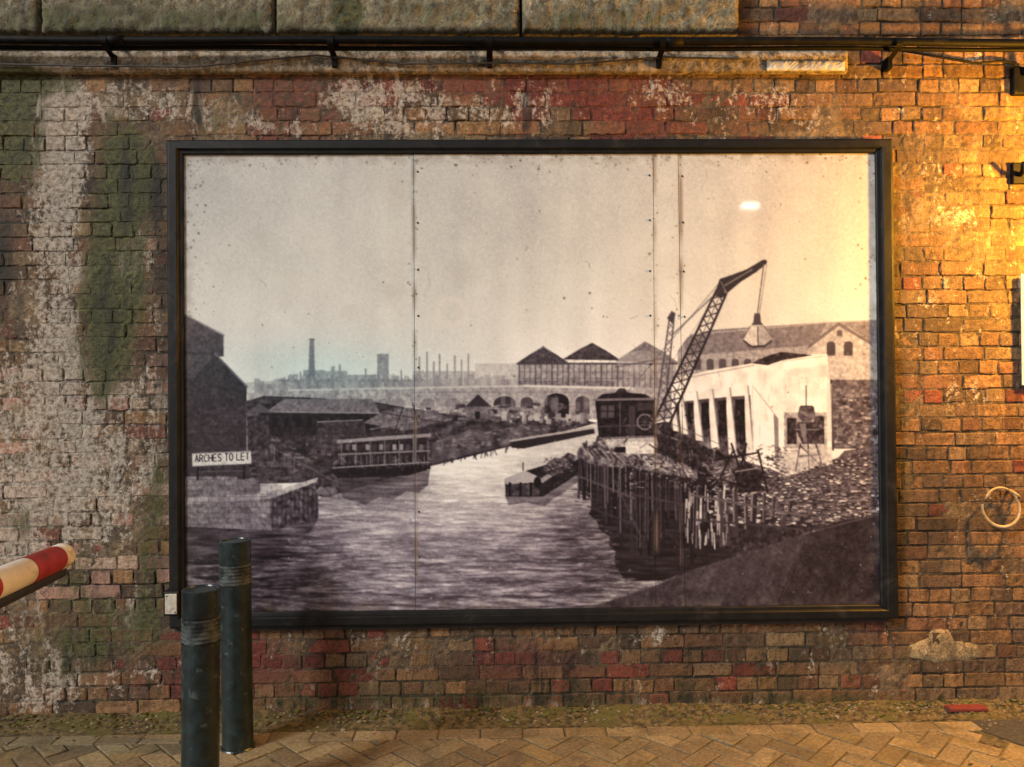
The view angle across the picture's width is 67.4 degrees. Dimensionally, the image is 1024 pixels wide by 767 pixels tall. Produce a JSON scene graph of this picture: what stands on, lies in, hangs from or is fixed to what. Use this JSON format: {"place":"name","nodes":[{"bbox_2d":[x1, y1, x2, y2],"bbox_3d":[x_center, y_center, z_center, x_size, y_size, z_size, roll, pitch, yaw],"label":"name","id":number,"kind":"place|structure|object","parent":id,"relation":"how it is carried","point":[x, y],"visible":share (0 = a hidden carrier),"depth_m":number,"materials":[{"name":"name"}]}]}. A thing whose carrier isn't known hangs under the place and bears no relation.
{"place":"outdoors","nodes":[
{"label":"outdoors","id":0,"kind":"place"},
{"bbox_2d":[0,543,75,608],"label":"barrier arm","id":1,"kind":"object","parent":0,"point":[22,577],"visible":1,"depth_m":2.13},
{"bbox_2d":[0,719,1023,766],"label":"paving","id":2,"kind":"structure","parent":0,"point":[466,747],"depth_m":3.22,"materials":[{"name":"brown brick"}]},
{"bbox_2d":[181,584,220,766],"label":"bollard","id":3,"kind":"object","parent":2,"relation":"on","point":[200,665],"visible":1,"depth_m":2.68,"materials":[{"name":"metal"}]},
{"bbox_2d":[219,537,255,754],"bbox_3d":[-1.170,1.148,3.261,0.142,0.965,0.142,-1,0,-18],"label":"bollard","id":4,"kind":"object","parent":2,"relation":"on","point":[235,581],"visible":0.98,"depth_m":3.21,"materials":[{"name":"metal"}]},
{"bbox_2d":[7,700,1023,764],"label":"leaf litter","id":5,"kind":"object","parent":2,"relation":"on","point":[578,714],"visible":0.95,"depth_m":3.52,"materials":[{"name":"brown plant"}]},
{"bbox_2d":[0,698,1023,746],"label":"dirt verge","id":6,"kind":"structure","parent":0,"point":[651,717],"depth_m":3.50,"materials":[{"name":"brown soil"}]},
{"bbox_2d":[0,699,1023,732],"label":"moss tufts","id":7,"kind":"object","parent":6,"relation":"on","point":[321,714],"visible":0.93,"depth_m":3.53,"materials":[{"name":"green plant"}]},
{"bbox_2d":[944,704,987,711],"bbox_3d":[2.096,1.499,3.545,0.180,0.018,0.050,0,0,-1],"label":"red block","id":8,"kind":"object","parent":6,"relation":"on","point":[966,708],"depth_m":3.53,"materials":[{"name":"paint"}]},
{"bbox_2d":[954,719,1023,745],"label":"paving patch","id":9,"kind":"structure","parent":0,"point":[1011,730],"depth_m":3.37,"materials":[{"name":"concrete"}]},
{"label":"ground","id":10,"kind":"structure","parent":0,"visible":0},
{"bbox_2d":[0,0,1023,715],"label":"brick wall","id":11,"kind":"structure","parent":10,"relation":"on","point":[84,464],"depth_m":3.59,"materials":[{"name":"brick"}]},
{"bbox_2d":[164,589,180,615],"bbox_3d":[-1.554,1.004,3.529,0.072,0.112,0.080,0,0,-1],"label":"junction box","id":12,"kind":"object","parent":11,"relation":"attached to","point":[172,603],"visible":0.88,"depth_m":3.49,"materials":[{"name":"white paint"}]},
{"bbox_2d":[0,35,1023,71],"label":"wall pipe","id":13,"kind":"object","parent":11,"relation":"attached to","point":[488,44],"depth_m":3.50,"materials":[{"name":"black metal"}]},
{"bbox_2d":[0,54,748,67],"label":"loose cable","id":14,"kind":"object","parent":13,"relation":"hanging from","point":[303,56],"visible":1,"depth_m":3.54,"materials":[{"name":"black rubber"}]},
{"bbox_2d":[166,139,898,631],"bbox_3d":[0.106,0.000,3.571,3.366,2.261,0.064,0,0,-1],"label":"framed picture","id":15,"kind":"object","parent":11,"relation":"attached to","point":[528,383],"visible":1,"depth_m":3.56,"materials":[{"name":"grey paper"}]},
{"bbox_2d":[901,51,1023,95],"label":"cable","id":16,"kind":"object","parent":11,"relation":"attached to","point":[1016,78],"visible":0.94,"depth_m":3.62,"materials":[{"name":"black paint"}]},
{"bbox_2d":[981,487,1020,528],"bbox_3d":[2.293,0.581,3.610,0.187,0.193,0.079,0,0,-1],"label":"wall ring","id":17,"kind":"object","parent":11,"relation":"attached to","point":[1017,496],"depth_m":3.59,"materials":[{"name":"paint"}]},
{"bbox_2d":[1010,161,1023,184],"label":"wall bracket","id":18,"kind":"object","parent":11,"relation":"attached to","point":[1016,173],"depth_m":3.63,"materials":[{"name":"black metal"}]},
{"bbox_2d":[1020,274,1023,384],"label":"wall plate","id":19,"kind":"object","parent":11,"relation":"attached to","point":[1022,318],"depth_m":3.62,"materials":[{"name":"white paint"}]}
]}

